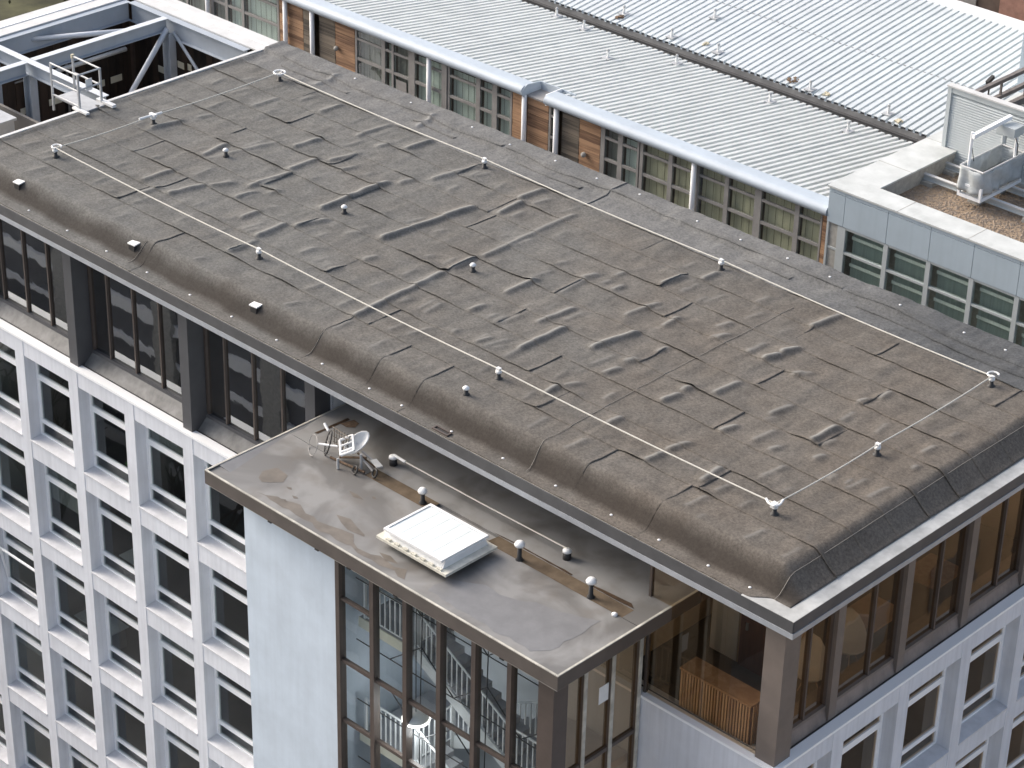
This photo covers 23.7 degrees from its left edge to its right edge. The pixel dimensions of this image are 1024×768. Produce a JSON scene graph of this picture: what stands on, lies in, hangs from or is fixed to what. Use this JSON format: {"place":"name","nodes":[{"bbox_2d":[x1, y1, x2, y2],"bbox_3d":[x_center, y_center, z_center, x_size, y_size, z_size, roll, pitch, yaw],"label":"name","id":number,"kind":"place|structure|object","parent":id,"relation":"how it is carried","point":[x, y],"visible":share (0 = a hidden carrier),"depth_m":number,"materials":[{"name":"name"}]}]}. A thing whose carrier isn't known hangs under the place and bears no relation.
{"place":"outdoors","nodes":[
{"label":"outdoors","id":0,"kind":"place"},
{"bbox_2d":[0,0,68,20],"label":"lawn","id":1,"kind":"structure","parent":0,"point":[13,8],"depth_m":144.76,"materials":[{"name":"green plant"}]},
{"bbox_2d":[179,0,1023,263],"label":"metal roofed building","id":2,"kind":"structure","parent":0,"point":[704,130],"depth_m":80.78,"materials":[{"name":"grey metal"}]},
{"bbox_2d":[179,0,279,41],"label":"window","id":3,"kind":"structure","parent":2,"relation":"in","point":[258,10],"depth_m":86.86,"materials":[{"name":"grey glass"}]},
{"bbox_2d":[355,30,441,107],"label":"window","id":4,"kind":"structure","parent":2,"relation":"in","point":[407,60],"depth_m":82.18,"materials":[{"name":"grey glass"}]},
{"bbox_2d":[396,79,406,92],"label":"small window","id":5,"kind":"structure","parent":2,"relation":"in","point":[400,85],"depth_m":82.24,"materials":[{"name":"grey glass"}]},
{"bbox_2d":[447,66,512,135],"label":"window","id":6,"kind":"structure","parent":2,"relation":"in","point":[472,109],"depth_m":79.90,"materials":[{"name":"grey glass"}]},
{"bbox_2d":[548,106,559,151],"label":"window","id":7,"kind":"structure","parent":2,"relation":"in","point":[551,116],"depth_m":77.92,"materials":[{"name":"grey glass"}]},
{"bbox_2d":[550,7,562,17],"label":"roof anchor","id":8,"kind":"object","parent":2,"relation":"on","point":[556,15],"visible":1,"depth_m":85.83,"materials":[{"name":"white paint"}]},
{"bbox_2d":[578,20,589,30],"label":"roof anchor","id":9,"kind":"object","parent":2,"relation":"on","point":[583,28],"visible":1,"depth_m":84.71,"materials":[{"name":"white paint"}]},
{"bbox_2d":[601,49,614,60],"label":"roof anchor","id":10,"kind":"object","parent":2,"relation":"on","point":[607,57],"visible":1,"depth_m":81.70,"materials":[{"name":"white paint"}]},
{"bbox_2d":[599,127,640,187],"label":"window","id":11,"kind":"structure","parent":2,"relation":"in","point":[617,144],"depth_m":76.24,"materials":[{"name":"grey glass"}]},
{"bbox_2d":[665,28,677,39],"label":"roof anchor","id":12,"kind":"object","parent":2,"relation":"on","point":[671,36],"visible":1,"depth_m":84.04,"materials":[{"name":"white paint"}]},
{"bbox_2d":[670,54,682,65],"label":"roof anchor","id":13,"kind":"object","parent":2,"relation":"on","point":[676,62],"visible":1,"depth_m":82.12,"materials":[{"name":"white paint"}]},
{"bbox_2d":[708,9,720,19],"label":"roof anchor","id":14,"kind":"object","parent":2,"relation":"on","point":[714,17],"visible":1,"depth_m":85.07,"materials":[{"name":"white paint"}]},
{"bbox_2d":[712,43,723,54],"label":"roof anchor","id":15,"kind":"object","parent":2,"relation":"on","point":[718,51],"visible":1,"depth_m":82.89,"materials":[{"name":"white paint"}]},
{"bbox_2d":[638,143,822,261],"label":"window","id":16,"kind":"structure","parent":2,"relation":"in","point":[776,205],"depth_m":73.50,"materials":[{"name":"grey glass"}]},
{"bbox_2d":[764,92,776,103],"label":"roof anchor","id":17,"kind":"object","parent":2,"relation":"on","point":[770,100],"visible":1,"depth_m":79.30,"materials":[{"name":"white paint"}]},
{"bbox_2d":[803,80,816,91],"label":"roof anchor","id":18,"kind":"object","parent":2,"relation":"on","point":[810,88],"visible":1,"depth_m":80.31,"materials":[{"name":"white paint"}]},
{"bbox_2d":[841,121,854,132],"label":"roof anchor","id":19,"kind":"object","parent":2,"relation":"on","point":[848,130],"visible":1,"depth_m":77.33,"materials":[{"name":"white paint"}]},
{"bbox_2d":[881,104,894,116],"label":"roof anchor","id":20,"kind":"object","parent":2,"relation":"on","point":[888,112],"visible":1,"depth_m":78.61,"materials":[{"name":"white paint"}]},
{"bbox_2d":[914,553,957,588],"bbox_3d":[9.918,4.733,57.645,1.000,0.758,1.200,26,38,37],"label":"table","id":21,"kind":"object","parent":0,"point":[925,569],"visible":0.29,"depth_m":57.45,"materials":[{"name":"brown wood"}]},
{"bbox_2d":[958,0,1023,20],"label":"brick building","id":22,"kind":"structure","parent":0,"point":[1013,8],"depth_m":90.99,"materials":[{"name":"red brick"}]},
{"bbox_2d":[958,0,976,5],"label":"window","id":23,"kind":"structure","parent":22,"relation":"in","point":[973,2],"depth_m":92.28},
{"bbox_3d":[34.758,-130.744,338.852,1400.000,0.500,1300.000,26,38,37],"label":"ground","id":24,"kind":"structure","parent":0,"visible":0},
{"bbox_2d":[0,0,277,121],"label":"plant enclosure","id":25,"kind":"object","parent":24,"relation":"on","point":[126,46],"visible":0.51,"depth_m":75.94,"materials":[{"name":"white metal"}]},
{"bbox_2d":[0,110,16,135],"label":"plant unit","id":26,"kind":"object","parent":25,"relation":"on","point":[7,120],"visible":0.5,"depth_m":70.28,"materials":[{"name":"white metal"}]},
{"bbox_2d":[205,403,701,767],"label":"stair tower","id":27,"kind":"structure","parent":24,"relation":"on","point":[542,630],"depth_m":55.61,"materials":[{"name":"concrete"}]},
{"bbox_2d":[308,423,382,477],"bbox_3d":[-3.906,1.502,57.265,2.260,0.727,0.888,19,34,28],"label":"scrap frame","id":28,"kind":"object","parent":27,"relation":"on","point":[356,442],"visible":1,"depth_m":57.21,"materials":[{"name":"white metal"}]},
{"bbox_2d":[389,454,405,466],"bbox_3d":[-2.680,1.821,57.150,0.522,0.325,0.220,26,38,37],"label":"cable anchor","id":29,"kind":"object","parent":27,"relation":"on","point":[393,458],"visible":1,"depth_m":57.15,"materials":[{"name":"white metal"}]},
{"bbox_2d":[405,461,566,548],"bbox_3d":[-0.635,2.735,55.419,5.140,0.056,0.031,26,38,36],"label":"safety cable","id":30,"kind":"object","parent":29,"relation":"attached to","point":[485,505],"visible":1,"depth_m":55.38,"materials":[{"name":"silver metal"}]},
{"bbox_2d":[401,609,429,727],"bbox_3d":[-2.164,5.997,55.022,0.670,3.950,0.670,26,38,37],"label":"pendant lamp","id":31,"kind":"object","parent":27,"relation":"hanging from","point":[419,719],"visible":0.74,"depth_m":55.72,"materials":[{"name":"white metal"}]},
{"bbox_2d":[418,487,427,504],"bbox_3d":[-2.044,2.558,55.810,0.230,0.435,0.224,26,38,37],"label":"roof vent","id":32,"kind":"object","parent":27,"relation":"on","point":[422,491],"visible":1,"depth_m":55.75,"materials":[{"name":"grey plastic"}]},
{"bbox_2d":[376,503,496,576],"bbox_3d":[-1.673,3.493,54.116,2.200,0.500,1.610,26,38,37],"label":"rooflight","id":33,"kind":"object","parent":27,"relation":"on","point":[438,540],"visible":1,"depth_m":53.85,"materials":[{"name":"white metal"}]},
{"bbox_2d":[358,581,627,767],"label":"staircase","id":34,"kind":"structure","parent":27,"relation":"attached to","point":[458,675],"depth_m":55.59,"materials":[{"name":"white metal"}]},
{"bbox_2d":[514,540,524,562],"bbox_3d":[0.168,3.684,53.836,0.250,0.525,0.244,26,38,37],"label":"roof vent","id":35,"kind":"object","parent":27,"relation":"on","point":[519,545],"visible":1,"depth_m":53.76,"materials":[{"name":"grey plastic"}]},
{"bbox_2d":[562,547,571,560],"bbox_3d":[1.218,3.759,53.957,0.220,0.280,0.220,26,38,37],"label":"cable anchor","id":36,"kind":"object","parent":27,"relation":"on","point":[567,552],"visible":1,"depth_m":53.89,"materials":[{"name":"white metal"}]},
{"bbox_2d":[586,576,596,599],"bbox_3d":[1.707,4.401,52.632,0.250,0.535,0.244,26,38,37],"label":"roof vent","id":37,"kind":"object","parent":27,"relation":"on","point":[591,581],"visible":1,"depth_m":52.56,"materials":[{"name":"grey plastic"}]},
{"bbox_2d":[0,40,1023,767],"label":"office building","id":38,"kind":"structure","parent":24,"relation":"on","point":[168,366],"depth_m":61.02,"materials":[{"name":"concrete"}]},
{"bbox_2d":[0,696,7,764],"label":"window","id":39,"kind":"structure","parent":38,"relation":"in","point":[3,748],"depth_m":77.90,"materials":[{"name":"white metal"}]},
{"bbox_2d":[0,349,21,435],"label":"window","id":40,"kind":"structure","parent":38,"relation":"in","point":[8,418],"depth_m":70.02,"materials":[{"name":"white metal"}]},
{"bbox_2d":[0,443,30,533],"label":"window","id":41,"kind":"structure","parent":38,"relation":"in","point":[9,510],"depth_m":71.78,"materials":[{"name":"white metal"}]},
{"bbox_2d":[13,179,24,189],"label":"cap box","id":42,"kind":"object","parent":38,"relation":"attached to","point":[18,183],"visible":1,"depth_m":65.51,"materials":[{"name":"grey plastic"}]},
{"bbox_2d":[0,529,39,626],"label":"window","id":43,"kind":"structure","parent":38,"relation":"in","point":[17,602],"depth_m":73.40,"materials":[{"name":"white metal"}]},
{"bbox_2d":[7,621,47,715],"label":"window","id":44,"kind":"structure","parent":38,"relation":"in","point":[22,688],"depth_m":75.03,"materials":[{"name":"white metal"}]},
{"bbox_2d":[20,709,50,767],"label":"window","id":45,"kind":"structure","parent":38,"relation":"in","point":[24,718],"depth_m":76.68,"materials":[{"name":"white metal"}]},
{"bbox_2d":[30,362,74,467],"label":"window","id":46,"kind":"structure","parent":38,"relation":"in","point":[44,440],"depth_m":68.71,"materials":[{"name":"white metal"}]},
{"bbox_2d":[51,144,61,158],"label":"lifeline post","id":47,"kind":"object","parent":38,"relation":"on","point":[55,151],"visible":1,"depth_m":66.66,"materials":[{"name":"white metal"}]},
{"bbox_2d":[57,72,278,147],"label":"safety cable","id":48,"kind":"object","parent":47,"relation":"attached to","point":[167,111],"visible":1,"depth_m":69.22,"materials":[{"name":"silver metal"}]},
{"bbox_2d":[55,147,772,501],"bbox_3d":[-3.470,-1.932,59.145,25.091,0.126,0.093,26,38,37],"label":"safety cable","id":49,"kind":"object","parent":47,"relation":"attached to","point":[425,333],"visible":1,"depth_m":57.73,"materials":[{"name":"silver metal"}]},
{"bbox_2d":[39,465,82,566],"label":"window","id":50,"kind":"structure","parent":38,"relation":"in","point":[63,490],"depth_m":70.21,"materials":[{"name":"white metal"}]},
{"bbox_2d":[47,562,89,661],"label":"window","id":51,"kind":"structure","parent":38,"relation":"in","point":[61,632],"depth_m":71.99,"materials":[{"name":"white metal"}]},
{"bbox_2d":[55,655,96,751],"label":"window","id":52,"kind":"structure","parent":38,"relation":"in","point":[68,721],"depth_m":73.63,"materials":[{"name":"white metal"}]},
{"bbox_2d":[49,53,115,114],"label":"access platform","id":53,"kind":"structure","parent":38,"relation":"on","point":[79,102],"depth_m":69.79,"materials":[{"name":"white paint"}]},
{"bbox_2d":[68,744,97,767],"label":"window","id":54,"kind":"structure","parent":38,"relation":"in","point":[72,753],"depth_m":74.82,"materials":[{"name":"white metal"}]},
{"bbox_2d":[74,609,128,652],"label":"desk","id":55,"kind":"object","parent":38,"relation":"on","point":[118,631],"visible":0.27,"depth_m":72.48,"materials":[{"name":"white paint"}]},
{"bbox_2d":[84,394,129,501],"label":"window","id":56,"kind":"structure","parent":38,"relation":"in","point":[97,473],"depth_m":67.24,"materials":[{"name":"white metal"}]},
{"bbox_2d":[91,498,136,601],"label":"window","id":57,"kind":"structure","parent":38,"relation":"in","point":[104,572],"depth_m":68.88,"materials":[{"name":"white metal"}]},
{"bbox_2d":[98,596,142,697],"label":"window","id":58,"kind":"structure","parent":38,"relation":"in","point":[112,667],"depth_m":70.51,"materials":[{"name":"white metal"}]},
{"bbox_2d":[105,690,146,767],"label":"window","id":59,"kind":"structure","parent":38,"relation":"in","point":[118,757],"depth_m":72.29,"materials":[{"name":"white metal"}]},
{"bbox_2d":[119,548,133,576],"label":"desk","id":60,"kind":"object","parent":38,"relation":"on","point":[127,556],"visible":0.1,"depth_m":69.75,"materials":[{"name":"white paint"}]},
{"bbox_2d":[127,240,139,251],"bbox_3d":[-9.701,-3.532,62.654,0.290,0.278,0.210,26,38,37],"label":"cap box","id":61,"kind":"object","parent":38,"relation":"attached to","point":[133,244],"visible":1,"depth_m":62.57,"materials":[{"name":"grey plastic"}]},
{"bbox_2d":[139,111,161,124],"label":"lifeline post","id":62,"kind":"object","parent":38,"relation":"on","point":[152,115],"visible":1,"depth_m":68.70,"materials":[{"name":"white metal"}]},
{"bbox_2d":[139,426,186,536],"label":"window","id":63,"kind":"structure","parent":38,"relation":"in","point":[155,508],"depth_m":65.68,"materials":[{"name":"white metal"}]},
{"bbox_2d":[145,532,192,638],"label":"window","id":64,"kind":"structure","parent":38,"relation":"in","point":[160,608],"depth_m":67.42,"materials":[{"name":"white metal"}]},
{"bbox_2d":[151,632,197,735],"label":"window","id":65,"kind":"structure","parent":38,"relation":"in","point":[185,717],"depth_m":69.00,"materials":[{"name":"white metal"}]},
{"bbox_2d":[164,727,198,767],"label":"window","id":66,"kind":"structure","parent":38,"relation":"in","point":[168,738],"depth_m":70.31,"materials":[{"name":"white metal"}]},
{"bbox_2d":[197,461,245,573],"bbox_3d":[-7.457,3.330,63.732,2.040,2.770,0.470,26,38,37],"label":"window","id":67,"kind":"structure","parent":38,"relation":"in","point":[235,557],"depth_m":64.44,"materials":[{"name":"white metal"}]},
{"bbox_2d":[202,567,249,676],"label":"window","id":68,"kind":"structure","parent":38,"relation":"in","point":[217,645],"depth_m":65.97,"materials":[{"name":"white metal"}]},
{"bbox_2d":[207,668,253,767],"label":"window","id":69,"kind":"structure","parent":38,"relation":"in","point":[220,741],"depth_m":67.61,"materials":[{"name":"white metal"}]},
{"bbox_2d":[249,301,261,313],"bbox_3d":[-6.276,-1.855,59.822,0.290,0.278,0.210,26,38,37],"label":"cap box","id":70,"kind":"object","parent":38,"relation":"attached to","point":[254,307],"visible":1,"depth_m":59.74,"materials":[{"name":"grey plastic"}]},
{"bbox_2d":[255,247,262,259],"bbox_3d":[-6.399,-3.298,61.664,0.220,0.310,0.220,26,38,37],"label":"lifeline post","id":71,"kind":"object","parent":38,"relation":"on","point":[258,252],"visible":1,"depth_m":61.62,"materials":[{"name":"white metal"}]},
{"bbox_2d":[273,69,285,81],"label":"lifeline post","id":72,"kind":"object","parent":38,"relation":"on","point":[279,75],"visible":1,"depth_m":71.76,"materials":[{"name":"white metal"}]},
{"bbox_2d":[341,204,347,214],"bbox_3d":[-4.404,-4.582,64.042,0.180,0.275,0.180,26,38,37],"label":"pipe vent","id":73,"kind":"object","parent":38,"relation":"on","point":[344,208],"visible":1,"depth_m":64.00,"materials":[{"name":"grey plastic"}]},
{"bbox_2d":[462,385,469,395],"bbox_3d":[-1.052,0.153,55.854,0.180,0.255,0.180,26,38,37],"label":"pipe vent","id":74,"kind":"object","parent":38,"relation":"on","point":[466,388],"visible":1,"depth_m":55.81,"materials":[{"name":"grey plastic"}]},
{"bbox_2d":[470,262,475,272],"bbox_3d":[-0.982,-2.924,61.313,0.180,0.275,0.180,26,38,37],"label":"pipe vent","id":75,"kind":"object","parent":38,"relation":"on","point":[472,266],"visible":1,"depth_m":61.27,"materials":[{"name":"grey plastic"}]},
{"bbox_2d":[481,157,487,168],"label":"lifeline post","id":76,"kind":"object","parent":38,"relation":"on","point":[484,162],"visible":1,"depth_m":66.66,"materials":[{"name":"white metal"}]},
{"bbox_2d":[279,72,992,375],"bbox_3d":[2.171,-4.664,64.231,25.101,0.101,0.057,27,38,37],"label":"safety cable","id":77,"kind":"object","parent":76,"relation":"attached to","point":[648,230],"visible":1,"depth_m":62.96,"materials":[{"name":"silver metal"}]},
{"bbox_2d":[494,366,502,380],"bbox_3d":[-0.310,-0.243,56.547,0.220,0.310,0.220,26,38,37],"label":"lifeline post","id":78,"kind":"object","parent":38,"relation":"on","point":[498,377],"visible":1,"depth_m":56.52,"materials":[{"name":"white metal"}]},
{"bbox_2d":[679,656,759,744],"bbox_3d":[4.570,6.942,53.079,2.020,1.160,0.560,26,38,37],"label":"counter","id":79,"kind":"object","parent":38,"relation":"on","point":[719,699],"visible":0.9,"depth_m":52.83,"materials":[{"name":"brown wood"}]},
{"bbox_2d":[717,258,724,270],"bbox_3d":[5.291,-3.021,61.697,0.220,0.310,0.220,26,38,37],"label":"lifeline post","id":80,"kind":"object","parent":38,"relation":"on","point":[721,264],"visible":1,"depth_m":61.66,"materials":[{"name":"white metal"}]},
{"bbox_2d":[738,614,765,676],"bbox_3d":[5.520,5.007,54.177,1.000,3.480,0.075,26,38,37],"label":"door","id":81,"kind":"structure","parent":38,"relation":"in","point":[752,633],"depth_m":54.77,"materials":[{"name":"brown metal"}]},
{"bbox_2d":[765,498,783,516],"bbox_3d":[5.565,2.630,51.775,0.413,0.310,0.313,4,30,5],"label":"lifeline post","id":82,"kind":"object","parent":38,"relation":"on","point":[774,505],"visible":1,"depth_m":51.70,"materials":[{"name":"white metal"}]},
{"bbox_2d":[778,377,990,502],"bbox_3d":[8.387,1.196,54.196,0.076,0.090,7.992,27,38,37],"label":"safety cable","id":83,"kind":"object","parent":82,"relation":"attached to","point":[884,440],"visible":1,"depth_m":54.03,"materials":[{"name":"silver metal"}]},
{"bbox_2d":[797,633,824,693],"bbox_3d":[6.634,6.297,54.195,0.800,1.314,0.780,26,38,37],"label":"tub chair","id":84,"kind":"object","parent":38,"relation":"on","point":[816,661],"visible":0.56,"depth_m":54.31,"materials":[{"name":"brown fabric"}]},
{"bbox_2d":[842,608,866,665],"bbox_3d":[7.640,5.806,55.116,0.800,1.301,0.780,26,38,37],"label":"tub chair","id":85,"kind":"object","parent":38,"relation":"on","point":[854,639],"visible":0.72,"depth_m":55.23,"materials":[{"name":"beige fabric"}]},
{"bbox_2d":[842,713,883,767],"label":"window","id":86,"kind":"structure","parent":38,"relation":"in","point":[876,727],"depth_m":55.31,"materials":[{"name":"white metal"}]},
{"bbox_2d":[848,593,893,632],"bbox_3d":[8.252,5.555,56.125,1.000,0.758,1.200,26,38,37],"label":"table","id":87,"kind":"object","parent":38,"relation":"on","point":[884,611],"visible":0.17,"depth_m":55.98,"materials":[{"name":"brown wood"}]},
{"bbox_2d":[872,442,880,456],"bbox_3d":[8.082,1.442,53.945,0.220,0.310,0.220,26,38,37],"label":"lifeline post","id":88,"kind":"object","parent":38,"relation":"on","point":[877,453],"visible":1,"depth_m":53.92,"materials":[{"name":"grey plastic"}]},
{"bbox_2d":[900,669,948,767],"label":"window","id":89,"kind":"structure","parent":38,"relation":"in","point":[932,752],"depth_m":57.33,"materials":[{"name":"white metal"}]},
{"bbox_2d":[955,738,988,767],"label":"window","id":90,"kind":"structure","parent":38,"relation":"in","point":[982,748],"depth_m":59.96,"materials":[{"name":"white metal"}]},
{"bbox_2d":[958,626,1007,744],"bbox_3d":[11.209,6.969,58.151,0.470,2.770,2.040,26,38,37],"label":"window","id":91,"kind":"structure","parent":38,"relation":"in","point":[987,711],"depth_m":58.80,"materials":[{"name":"white metal"}]},
{"bbox_2d":[987,371,999,387],"bbox_3d":[11.183,-0.106,56.825,0.292,0.314,0.333,26,38,37],"label":"lifeline post","id":92,"kind":"object","parent":38,"relation":"on","point":[991,382],"visible":1,"depth_m":56.76,"materials":[{"name":"white metal"}]},
{"bbox_2d":[1006,712,1023,767],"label":"window","id":93,"kind":"structure","parent":38,"relation":"in","point":[1019,718],"depth_m":61.71,"materials":[{"name":"white metal"}]},
{"bbox_2d":[1016,658,1023,701],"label":"window","id":94,"kind":"structure","parent":38,"relation":"in","point":[1020,694],"depth_m":59.97,"materials":[{"name":"white metal"}]},
{"bbox_2d":[823,92,1023,346],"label":"gravel roofed block","id":95,"kind":"structure","parent":24,"relation":"on","point":[894,225],"depth_m":69.26,"materials":[{"name":"concrete"}]},
{"bbox_2d":[823,221,842,270],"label":"window","id":96,"kind":"structure","parent":95,"relation":"in","point":[840,229],"depth_m":70.81,"materials":[{"name":"grey metal"}]},
{"bbox_2d":[839,227,884,287],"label":"window","id":97,"kind":"structure","parent":95,"relation":"in","point":[867,255],"depth_m":70.41,"materials":[{"name":"green glass"}]},
{"bbox_2d":[881,244,927,304],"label":"window","id":98,"kind":"structure","parent":95,"relation":"in","point":[909,272],"depth_m":69.51,"materials":[{"name":"green glass"}]},
{"bbox_2d":[923,261,970,322],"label":"window","id":99,"kind":"structure","parent":95,"relation":"in","point":[952,289],"depth_m":68.65,"materials":[{"name":"green glass"}]},
{"bbox_2d":[920,172,1023,222],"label":"cradle track","id":100,"kind":"structure","parent":95,"relation":"on","point":[929,180],"depth_m":70.54,"materials":[{"name":"metal"}]},
{"bbox_2d":[957,114,1023,202],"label":"access cradle","id":101,"kind":"object","parent":100,"relation":"on","point":[987,173],"visible":1,"depth_m":69.95,"materials":[{"name":"white metal"}]},
{"bbox_2d":[941,83,1023,187],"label":"louvre screen","id":102,"kind":"object","parent":95,"relation":"on","point":[968,111],"visible":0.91,"depth_m":71.51,"materials":[{"name":"white metal"}]},
{"bbox_2d":[942,161,1023,196],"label":"cradle track","id":103,"kind":"structure","parent":95,"relation":"on","point":[952,169],"depth_m":72.02,"materials":[{"name":"metal"}]},
{"bbox_2d":[985,75,994,94],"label":"roof camera","id":104,"kind":"object","parent":95,"relation":"attached to","point":[991,78],"visible":0.77,"depth_m":74.93,"materials":[{"name":"grey plastic"}]},
{"bbox_2d":[965,278,1015,340],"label":"window","id":105,"kind":"structure","parent":95,"relation":"in","point":[996,307],"depth_m":67.76,"materials":[{"name":"green glass"}]},
{"bbox_2d":[976,67,1023,104],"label":"guard rail","id":106,"kind":"object","parent":95,"relation":"on","point":[1019,100],"visible":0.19,"depth_m":74.38,"materials":[{"name":"metal"}]},
{"bbox_2d":[1010,296,1023,346],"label":"window","id":107,"kind":"structure","parent":95,"relation":"in","point":[1016,322],"depth_m":67.09,"materials":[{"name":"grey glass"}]},
{"bbox_2d":[1017,35,1023,92],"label":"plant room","id":108,"kind":"object","parent":24,"relation":"on","point":[1020,78],"visible":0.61,"depth_m":78.95,"materials":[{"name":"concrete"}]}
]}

